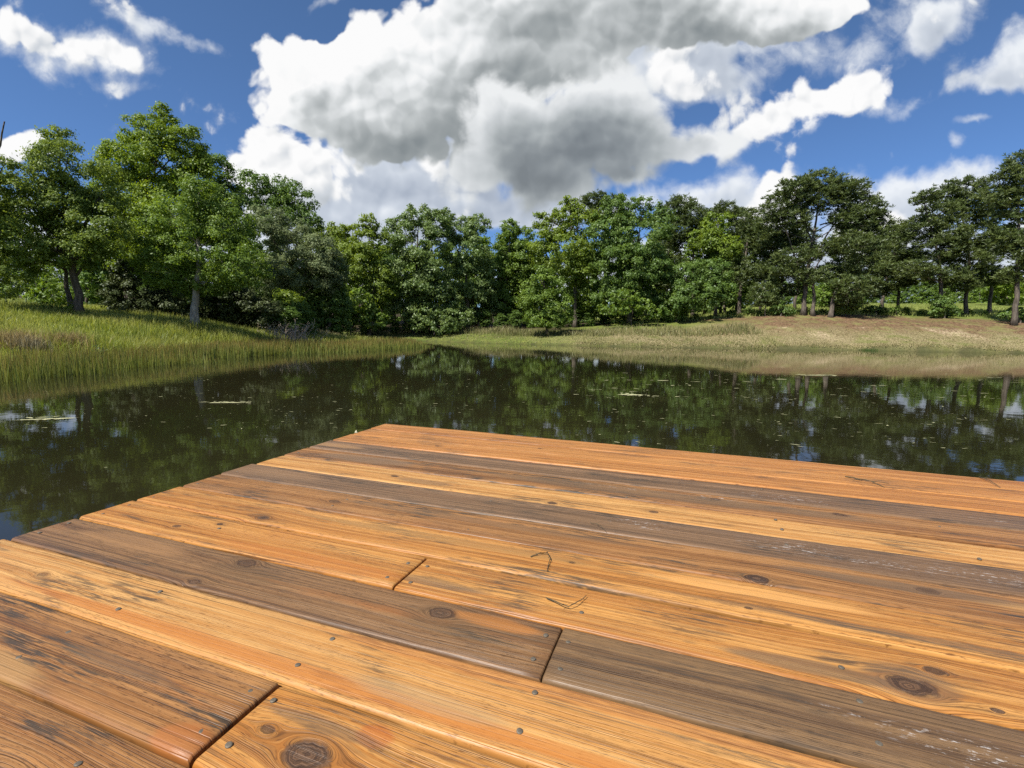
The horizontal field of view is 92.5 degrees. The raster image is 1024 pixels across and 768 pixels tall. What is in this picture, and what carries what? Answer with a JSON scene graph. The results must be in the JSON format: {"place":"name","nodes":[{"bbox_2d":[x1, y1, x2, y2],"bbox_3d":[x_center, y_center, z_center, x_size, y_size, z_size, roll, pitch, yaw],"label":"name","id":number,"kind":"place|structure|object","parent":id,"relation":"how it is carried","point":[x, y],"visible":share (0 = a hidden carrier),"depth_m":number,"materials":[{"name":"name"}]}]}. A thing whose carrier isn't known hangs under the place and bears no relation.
{"place":"outdoors","nodes":[
{"label":"outdoors","id":0,"kind":"place"},
{"bbox_2d":[0,341,1023,540],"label":"water","id":1,"kind":"structure","parent":0,"point":[109,446],"depth_m":7.66,"materials":[{"name":"liquid"}]},
{"bbox_2d":[0,336,432,385],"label":"reeds","id":2,"kind":"object","parent":1,"relation":"in","point":[30,365],"visible":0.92,"depth_m":15.63,"materials":[{"name":"plant"}]},
{"bbox_2d":[0,424,1023,767],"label":"dock","id":3,"kind":"object","parent":1,"relation":"in","point":[376,596],"visible":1,"depth_m":0.89,"materials":[{"name":"brown wood"}]},
{"bbox_2d":[45,353,1010,448],"bbox_3d":[13.221,-0.739,19.061,47.225,0.001,12.610,-4,8,-37],"label":"floating debris","id":4,"kind":"object","parent":1,"relation":"on","point":[676,396],"visible":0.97,"depth_m":9.06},
{"bbox_2d":[0,296,1023,370],"bbox_3d":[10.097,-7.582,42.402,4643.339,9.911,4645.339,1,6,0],"label":"ground","id":5,"kind":"structure","parent":0,"point":[951,325],"depth_m":39.64,"materials":[{"name":"soil"}]},
{"bbox_2d":[0,121,50,301],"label":"tree","id":6,"kind":"object","parent":5,"relation":"on","point":[9,225],"visible":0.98,"depth_m":19.51,"materials":[{"name":"green plant"}]},
{"bbox_2d":[12,264,38,298],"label":"tree","id":7,"kind":"object","parent":5,"relation":"on","point":[34,283],"visible":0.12,"depth_m":57.42,"materials":[{"name":"green plant"}]},
{"bbox_2d":[0,327,57,347],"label":"grass clump","id":8,"kind":"object","parent":5,"relation":"on","point":[7,336],"visible":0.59,"depth_m":14.05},
{"bbox_2d":[2,333,57,352],"bbox_3d":[-13.978,-1.190,14.135,1.267,0.573,1.220,-5,8,-40],"label":"grass clump","id":9,"kind":"object","parent":5,"relation":"on","point":[37,345],"visible":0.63,"depth_m":14.02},
{"bbox_2d":[20,268,74,304],"bbox_3d":[-23.190,-4.688,24.487,3.004,2.343,1.967,3,7,21],"label":"shrub","id":10,"kind":"object","parent":5,"relation":"on","point":[55,287],"visible":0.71,"depth_m":24.22,"materials":[{"name":"green plant"}]},
{"bbox_2d":[34,301,73,311],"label":"shrub","id":11,"kind":"object","parent":5,"relation":"on","point":[71,306],"visible":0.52,"depth_m":21.41,"materials":[{"name":"green plant"}]},
{"bbox_2d":[26,222,89,305],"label":"tree","id":12,"kind":"object","parent":5,"relation":"on","point":[67,290],"visible":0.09,"depth_m":22.17,"materials":[{"name":"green plant"}]},
{"bbox_2d":[45,263,72,296],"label":"tree","id":13,"kind":"object","parent":5,"relation":"on","point":[51,268],"visible":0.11,"depth_m":58.39,"materials":[{"name":"green plant"}]},
{"bbox_2d":[0,122,141,312],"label":"tree","id":14,"kind":"object","parent":5,"relation":"on","point":[75,202],"visible":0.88,"depth_m":20.70,"materials":[{"name":"green plant"}]},
{"bbox_2d":[31,330,111,348],"bbox_3d":[-14.274,-1.461,15.627,2.080,0.632,1.703,-1,7,-13],"label":"grass clump","id":15,"kind":"object","parent":5,"relation":"on","point":[73,337],"visible":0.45,"depth_m":15.46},
{"bbox_2d":[57,225,111,304],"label":"tree","id":16,"kind":"object","parent":5,"relation":"on","point":[100,275],"visible":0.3,"depth_m":38.71,"materials":[{"name":"green plant"}]},
{"bbox_2d":[80,257,115,302],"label":"tree","id":17,"kind":"object","parent":5,"relation":"on","point":[91,297],"visible":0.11,"depth_m":40.00,"materials":[{"name":"green plant"}]},
{"bbox_2d":[94,256,184,314],"bbox_3d":[-20.107,-5.224,26.307,3.976,3.419,3.720,1,6,0],"label":"bush","id":18,"kind":"object","parent":5,"relation":"on","point":[127,283],"visible":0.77,"depth_m":25.78,"materials":[{"name":"green plant"}]},
{"bbox_2d":[62,100,224,309],"bbox_3d":[-20.463,-9.579,27.001,8.453,11.589,5.979,4,7,26],"label":"tree","id":19,"kind":"object","parent":5,"relation":"on","point":[160,139],"visible":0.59,"depth_m":26.19,"materials":[{"name":"green plant"}]},
{"bbox_2d":[133,273,198,317],"bbox_3d":[-19.366,-4.864,27.324,3.870,2.922,3.086,6,8,36],"label":"bush","id":20,"kind":"object","parent":5,"relation":"on","point":[168,305],"visible":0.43,"depth_m":26.77,"materials":[{"name":"green plant"}]},
{"bbox_2d":[0,299,391,372],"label":"grass","id":21,"kind":"structure","parent":5,"relation":"on","point":[130,322],"depth_m":20.33,"materials":[{"name":"plant"}]},
{"bbox_2d":[126,172,278,328],"bbox_3d":[-14.691,-6.288,23.393,6.376,7.347,4.743,1,6,0],"label":"tree","id":22,"kind":"object","parent":5,"relation":"on","point":[185,264],"visible":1,"depth_m":22.97,"materials":[{"name":"green plant"}]},
{"bbox_2d":[194,151,260,304],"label":"tree","id":23,"kind":"object","parent":5,"relation":"on","point":[223,181],"visible":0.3,"depth_m":31.51,"materials":[{"name":"green plant"}]},
{"bbox_2d":[186,271,286,328],"bbox_3d":[-16.001,-5.151,29.023,5.516,3.783,3.898,1,6,0],"label":"shrub","id":24,"kind":"object","parent":5,"relation":"on","point":[250,306],"visible":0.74,"depth_m":28.31,"materials":[{"name":"green plant"}]},
{"bbox_2d":[240,240,274,315],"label":"tree","id":25,"kind":"object","parent":5,"relation":"on","point":[255,250],"visible":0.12,"depth_m":39.49,"materials":[{"name":"green plant"}]},
{"bbox_2d":[245,307,274,328],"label":"shrub","id":26,"kind":"object","parent":5,"relation":"on","point":[272,318],"visible":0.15,"depth_m":30.52,"materials":[{"name":"green plant"}]},
{"bbox_2d":[262,306,284,328],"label":"shrub","id":27,"kind":"object","parent":5,"relation":"on","point":[275,321],"visible":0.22,"depth_m":31.45,"materials":[{"name":"green plant"}]},
{"bbox_2d":[234,168,325,268],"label":"tree","id":28,"kind":"object","parent":5,"relation":"on","point":[283,196],"visible":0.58,"depth_m":41.14,"materials":[{"name":"green plant"}]},
{"bbox_2d":[272,288,308,329],"bbox_3d":[-15.130,-4.905,33.023,2.744,3.117,2.659,6,8,38],"label":"shrub","id":29,"kind":"object","parent":5,"relation":"on","point":[292,303],"visible":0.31,"depth_m":32.83,"materials":[{"name":"green plant"}]},
{"bbox_2d":[276,306,304,336],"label":"shrub","id":30,"kind":"object","parent":5,"relation":"on","point":[291,314],"visible":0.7,"depth_m":29.90,"materials":[{"name":"green plant"}]},
{"bbox_2d":[259,319,329,342],"bbox_3d":[-12.264,-2.901,27.521,3.705,1.650,2.194,-2,7,-25],"label":"dry shrub","id":31,"kind":"object","parent":5,"relation":"on","point":[291,338],"visible":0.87,"depth_m":27.29,"materials":[{"name":"beige plant"}]},
{"bbox_2d":[243,203,352,308],"bbox_3d":[-16.435,-8.642,37.005,7.563,9.616,5.942,3,7,21],"label":"tree","id":32,"kind":"object","parent":5,"relation":"on","point":[285,277],"visible":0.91,"depth_m":36.46,"materials":[{"name":"green plant"}]},
{"bbox_2d":[293,304,319,335],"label":"shrub","id":33,"kind":"object","parent":5,"relation":"on","point":[309,316],"visible":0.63,"depth_m":32.18,"materials":[{"name":"green plant"}]},
{"bbox_2d":[289,273,359,333],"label":"tree","id":34,"kind":"object","parent":5,"relation":"on","point":[322,315],"visible":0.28,"depth_m":38.63,"materials":[{"name":"green plant"}]},
{"bbox_2d":[306,247,352,332],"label":"tree","id":35,"kind":"object","parent":5,"relation":"on","point":[336,327],"visible":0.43,"depth_m":38.02,"materials":[{"name":"green plant"}]},
{"bbox_2d":[304,221,367,283],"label":"tree","id":36,"kind":"object","parent":5,"relation":"on","point":[340,235],"visible":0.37,"depth_m":47.94,"materials":[{"name":"green plant"}]},
{"bbox_2d":[337,286,388,334],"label":"tree","id":37,"kind":"object","parent":5,"relation":"on","point":[370,308],"visible":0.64,"depth_m":42.98,"materials":[{"name":"green plant"}]},
{"bbox_2d":[338,212,401,339],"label":"tree","id":38,"kind":"object","parent":5,"relation":"on","point":[366,256],"visible":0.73,"depth_m":43.64,"materials":[{"name":"green plant"}]},
{"bbox_2d":[367,241,403,328],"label":"tree","id":39,"kind":"object","parent":5,"relation":"on","point":[396,312],"visible":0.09,"depth_m":55.00,"materials":[{"name":"green plant"}]},
{"bbox_2d":[379,253,409,322],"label":"tree","id":40,"kind":"object","parent":5,"relation":"on","point":[398,319],"visible":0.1,"depth_m":59.93,"materials":[{"name":"green plant"}]},
{"bbox_2d":[390,320,400,333],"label":"shrub","id":41,"kind":"object","parent":5,"relation":"on","point":[395,323],"visible":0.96,"depth_m":48.61,"materials":[{"name":"green plant"}]},
{"bbox_2d":[373,203,458,333],"bbox_3d":[-9.230,-10.859,46.623,8.899,12.342,6.613,1,6,0],"label":"tree","id":42,"kind":"object","parent":5,"relation":"on","point":[430,269],"visible":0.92,"depth_m":45.67,"materials":[{"name":"green plant"}]},
{"bbox_2d":[404,239,448,315],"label":"tree","id":43,"kind":"object","parent":5,"relation":"on","point":[412,267],"visible":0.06,"depth_m":55.32,"materials":[{"name":"green plant"}]},
{"bbox_2d":[400,280,476,335],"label":"tree","id":44,"kind":"object","parent":5,"relation":"on","point":[433,317],"visible":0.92,"depth_m":46.22,"materials":[{"name":"green plant"}]},
{"bbox_2d":[436,251,461,315],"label":"tree","id":45,"kind":"object","parent":5,"relation":"on","point":[454,255],"visible":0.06,"depth_m":58.13,"materials":[{"name":"green plant"}]},
{"bbox_2d":[435,207,503,327],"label":"tree","id":46,"kind":"object","parent":5,"relation":"on","point":[465,265],"visible":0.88,"depth_m":48.35,"materials":[{"name":"green plant"}]},
{"bbox_2d":[458,242,491,325],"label":"tree","id":47,"kind":"object","parent":5,"relation":"on","point":[473,280],"visible":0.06,"depth_m":54.10,"materials":[{"name":"green plant"}]},
{"bbox_2d":[468,235,498,321],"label":"tree","id":48,"kind":"object","parent":5,"relation":"on","point":[486,241],"visible":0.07,"depth_m":53.57,"materials":[{"name":"green plant"}]},
{"bbox_2d":[478,308,491,328],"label":"shrub","id":49,"kind":"object","parent":5,"relation":"on","point":[483,322],"visible":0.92,"depth_m":49.00,"materials":[{"name":"green plant"}]},
{"bbox_2d":[492,313,508,328],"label":"shrub","id":50,"kind":"object","parent":5,"relation":"on","point":[500,323],"visible":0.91,"depth_m":48.66,"materials":[{"name":"green plant"}]},
{"bbox_2d":[476,217,526,325],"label":"tree","id":51,"kind":"object","parent":5,"relation":"on","point":[504,238],"visible":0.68,"depth_m":51.50,"materials":[{"name":"green plant"}]},
{"bbox_2d":[1,297,1023,324],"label":"pasture grass","id":52,"kind":"structure","parent":5,"relation":"on","point":[914,307],"depth_m":51.38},
{"bbox_2d":[497,245,530,323],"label":"tree","id":53,"kind":"object","parent":5,"relation":"on","point":[518,288],"visible":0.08,"depth_m":53.22,"materials":[{"name":"green plant"}]},
{"bbox_2d":[506,310,523,328],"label":"shrub","id":54,"kind":"object","parent":5,"relation":"on","point":[516,315],"visible":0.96,"depth_m":48.92,"materials":[{"name":"green plant"}]},
{"bbox_2d":[496,225,547,325],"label":"tree","id":55,"kind":"object","parent":5,"relation":"on","point":[526,271],"visible":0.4,"depth_m":51.78,"materials":[{"name":"green plant"}]},
{"bbox_2d":[514,265,576,332],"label":"tree","id":56,"kind":"object","parent":5,"relation":"on","point":[548,300],"visible":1,"depth_m":41.59,"materials":[{"name":"green plant"}]},
{"bbox_2d":[548,250,565,313],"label":"tree","id":57,"kind":"object","parent":5,"relation":"on","point":[551,256],"visible":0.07,"depth_m":61.33,"materials":[{"name":"green plant"}]},
{"bbox_2d":[526,195,609,327],"bbox_3d":[5.636,-11.781,47.393,8.878,12.767,6.734,1,6,0],"label":"tree","id":58,"kind":"object","parent":5,"relation":"on","point":[573,259],"visible":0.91,"depth_m":47.00,"materials":[{"name":"green plant"}]},
{"bbox_2d":[559,246,589,319],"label":"tree","id":59,"kind":"object","parent":5,"relation":"on","point":[563,278],"visible":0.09,"depth_m":55.80,"materials":[{"name":"green plant"}]},
{"bbox_2d":[568,309,585,326],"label":"shrub","id":60,"kind":"object","parent":5,"relation":"on","point":[579,317],"visible":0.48,"depth_m":48.78,"materials":[{"name":"green plant"}]},
{"bbox_2d":[582,310,595,326],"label":"shrub","id":61,"kind":"object","parent":5,"relation":"on","point":[590,314],"visible":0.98,"depth_m":48.16,"materials":[{"name":"green plant"}]},
{"bbox_2d":[582,243,619,322],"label":"tree","id":62,"kind":"object","parent":5,"relation":"on","point":[590,278],"visible":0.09,"depth_m":54.70,"materials":[{"name":"green plant"}]},
{"bbox_2d":[578,189,624,318],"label":"pine tree","id":63,"kind":"object","parent":5,"relation":"on","point":[596,197],"visible":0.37,"depth_m":54.96,"materials":[{"name":"green plant"}]},
{"bbox_2d":[609,303,632,323],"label":"shrub","id":64,"kind":"object","parent":5,"relation":"on","point":[622,317],"visible":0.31,"depth_m":48.26,"materials":[{"name":"green plant"}]},
{"bbox_2d":[613,234,645,312],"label":"tree","id":65,"kind":"object","parent":5,"relation":"on","point":[636,238],"visible":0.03,"depth_m":55.65,"materials":[{"name":"green plant"}]},
{"bbox_2d":[581,193,679,323],"bbox_3d":[10.821,-11.552,45.278,9.379,12.251,7.477,1,6,0],"label":"oak tree","id":66,"kind":"object","parent":5,"relation":"on","point":[621,222],"visible":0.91,"depth_m":44.68,"materials":[{"name":"green plant"}]},
{"bbox_2d":[597,287,663,325],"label":"tree","id":67,"kind":"object","parent":5,"relation":"on","point":[629,300],"visible":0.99,"depth_m":43.04,"materials":[{"name":"green plant"}]},
{"bbox_2d":[641,242,670,318],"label":"tree","id":68,"kind":"object","parent":5,"relation":"on","point":[659,289],"visible":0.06,"depth_m":57.77,"materials":[{"name":"green plant"}]},
{"bbox_2d":[653,229,687,318],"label":"tree","id":69,"kind":"object","parent":5,"relation":"on","point":[673,247],"visible":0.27,"depth_m":52.88,"materials":[{"name":"green plant"}]},
{"bbox_2d":[669,244,699,313],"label":"tree","id":70,"kind":"object","parent":5,"relation":"on","point":[687,252],"visible":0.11,"depth_m":61.23,"materials":[{"name":"green plant"}]},
{"bbox_2d":[656,192,717,316],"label":"pine tree","id":71,"kind":"object","parent":5,"relation":"on","point":[688,221],"visible":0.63,"depth_m":51.49,"materials":[{"name":"green plant"}]},
{"bbox_2d":[656,257,737,321],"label":"oak tree","id":72,"kind":"object","parent":5,"relation":"on","point":[702,287],"visible":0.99,"depth_m":44.50,"materials":[{"name":"green plant"}]},
{"bbox_2d":[688,248,723,314],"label":"tree","id":73,"kind":"object","parent":5,"relation":"on","point":[696,256],"visible":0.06,"depth_m":54.77,"materials":[{"name":"green plant"}]},
{"bbox_2d":[686,211,744,315],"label":"tree","id":74,"kind":"object","parent":5,"relation":"on","point":[712,229],"visible":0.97,"depth_m":48.00,"materials":[{"name":"green plant"}]},
{"bbox_2d":[703,229,740,313],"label":"tree","id":75,"kind":"object","parent":5,"relation":"on","point":[720,309],"visible":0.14,"depth_m":54.70,"materials":[{"name":"green plant"}]},
{"bbox_2d":[703,199,763,310],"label":"pine tree","id":76,"kind":"object","parent":5,"relation":"on","point":[719,209],"visible":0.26,"depth_m":53.78,"materials":[{"name":"green plant"}]},
{"bbox_2d":[722,245,760,309],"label":"tree","id":77,"kind":"object","parent":5,"relation":"on","point":[743,297],"visible":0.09,"depth_m":62.06,"materials":[{"name":"green plant"}]},
{"bbox_2d":[718,206,783,314],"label":"pine tree","id":78,"kind":"object","parent":5,"relation":"on","point":[743,264],"visible":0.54,"depth_m":48.47,"materials":[{"name":"green plant"}]},
{"bbox_2d":[744,279,787,315],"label":"tree","id":79,"kind":"object","parent":5,"relation":"on","point":[766,298],"visible":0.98,"depth_m":45.49,"materials":[{"name":"green plant"}]},
{"bbox_2d":[746,228,805,313],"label":"pine tree","id":80,"kind":"object","parent":5,"relation":"on","point":[766,244],"visible":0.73,"depth_m":46.64,"materials":[{"name":"green plant"}]},
{"bbox_2d":[768,299,796,316],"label":"shrub","id":81,"kind":"object","parent":5,"relation":"on","point":[788,311],"visible":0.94,"depth_m":45.30,"materials":[{"name":"green plant"}]},
{"bbox_2d":[573,322,1023,351],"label":"dry grass","id":82,"kind":"structure","parent":5,"relation":"on","point":[875,344],"depth_m":36.78,"materials":[{"name":"plant"}]},
{"bbox_2d":[762,239,848,315],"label":"pine tree","id":83,"kind":"object","parent":5,"relation":"on","point":[802,261],"visible":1,"depth_m":44.21,"materials":[{"name":"green plant"}]},
{"bbox_2d":[788,221,824,308],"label":"pine tree","id":84,"kind":"object","parent":5,"relation":"on","point":[805,235],"visible":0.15,"depth_m":54.89,"materials":[{"name":"green plant"}]},
{"bbox_2d":[802,278,834,306],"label":"tree","id":85,"kind":"object","parent":5,"relation":"on","point":[821,293],"visible":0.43,"depth_m":69.80,"materials":[{"name":"green plant"}]},
{"bbox_2d":[751,166,900,315],"bbox_3d":[28.581,-12.871,44.973,13.244,13.300,5.133,1,6,0],"label":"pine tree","id":86,"kind":"object","parent":5,"relation":"on","point":[834,192],"visible":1,"depth_m":43.64,"materials":[{"name":"green plant"}]},
{"bbox_2d":[826,218,864,305],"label":"pine tree","id":87,"kind":"object","parent":5,"relation":"on","point":[833,257],"visible":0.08,"depth_m":59.65,"materials":[{"name":"green plant"}]},
{"bbox_2d":[829,300,866,315],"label":"shrub","id":88,"kind":"object","parent":5,"relation":"on","point":[838,309],"visible":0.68,"depth_m":44.71,"materials":[{"name":"green plant"}]},
{"bbox_2d":[810,229,899,317],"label":"pine tree","id":89,"kind":"object","parent":5,"relation":"on","point":[860,245],"visible":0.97,"depth_m":43.28,"materials":[{"name":"green plant"}]},
{"bbox_2d":[867,304,885,314],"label":"shrub","id":90,"kind":"object","parent":5,"relation":"on","point":[876,309],"visible":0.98,"depth_m":46.03,"materials":[{"name":"green plant"}]},
{"bbox_2d":[861,224,907,307],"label":"pine tree","id":91,"kind":"object","parent":5,"relation":"on","point":[882,298],"visible":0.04,"depth_m":56.45,"materials":[{"name":"green plant"}]},
{"bbox_2d":[856,220,930,305],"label":"pine tree","id":92,"kind":"object","parent":5,"relation":"on","point":[897,243],"visible":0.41,"depth_m":48.87,"materials":[{"name":"green plant"}]},
{"bbox_2d":[885,279,901,303],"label":"tree","id":93,"kind":"object","parent":5,"relation":"on","point":[891,297],"visible":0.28,"depth_m":87.90,"materials":[{"name":"green plant"}]},
{"bbox_2d":[892,285,913,303],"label":"tree","id":94,"kind":"object","parent":5,"relation":"on","point":[904,293],"visible":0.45,"depth_m":88.46,"materials":[{"name":"green plant"}]},
{"bbox_2d":[910,277,938,303],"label":"tree","id":95,"kind":"object","parent":5,"relation":"on","point":[923,293],"visible":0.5,"depth_m":89.63,"materials":[{"name":"green plant"}]},
{"bbox_2d":[916,278,938,303],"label":"tree","id":96,"kind":"object","parent":5,"relation":"on","point":[930,297],"visible":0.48,"depth_m":88.58,"materials":[{"name":"green plant"}]},
{"bbox_2d":[885,183,977,316],"bbox_3d":[38.150,-12.062,44.807,8.704,11.876,5.936,1,6,0],"label":"pine tree","id":97,"kind":"object","parent":5,"relation":"on","point":[957,243],"visible":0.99,"depth_m":44.20,"materials":[{"name":"green plant"}]},
{"bbox_2d":[927,294,963,317],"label":"shrub","id":98,"kind":"object","parent":5,"relation":"on","point":[941,307],"visible":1,"depth_m":43.94,"materials":[{"name":"green plant"}]},
{"bbox_2d":[937,278,956,302],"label":"tree","id":99,"kind":"object","parent":5,"relation":"on","point":[946,293],"visible":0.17,"depth_m":92.89,"materials":[{"name":"green plant"}]},
{"bbox_2d":[930,174,1008,314],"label":"pine tree","id":100,"kind":"object","parent":5,"relation":"on","point":[957,192],"visible":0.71,"depth_m":45.55,"materials":[{"name":"green plant"}]},
{"bbox_2d":[968,285,987,302],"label":"tree","id":101,"kind":"object","parent":5,"relation":"on","point":[975,298],"visible":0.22,"depth_m":88.18,"materials":[{"name":"green plant"}]},
{"bbox_2d":[964,174,1022,313],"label":"pine tree","id":102,"kind":"object","parent":5,"relation":"on","point":[990,282],"visible":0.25,"depth_m":48.16,"materials":[{"name":"green plant"}]},
{"bbox_2d":[976,271,1023,304],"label":"tree","id":103,"kind":"object","parent":5,"relation":"on","point":[1001,291],"visible":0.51,"depth_m":72.33,"materials":[{"name":"green plant"}]},
{"bbox_2d":[977,148,1023,325],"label":"pine tree","id":104,"kind":"object","parent":5,"relation":"on","point":[1012,170],"visible":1,"depth_m":39.84,"materials":[{"name":"green plant"}]},
{"bbox_2d":[995,306,1023,322],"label":"shrub","id":105,"kind":"object","parent":5,"relation":"on","point":[1007,313],"visible":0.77,"depth_m":41.57,"materials":[{"name":"green plant"}]},
{"bbox_2d":[0,0,1023,307],"label":"sky","id":106,"kind":"structure","parent":0,"point":[501,110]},
{"bbox_2d":[300,321,783,347],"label":"dry grass","id":107,"kind":"structure","parent":0,"point":[467,331],"depth_m":41.29,"materials":[{"name":"plant"}]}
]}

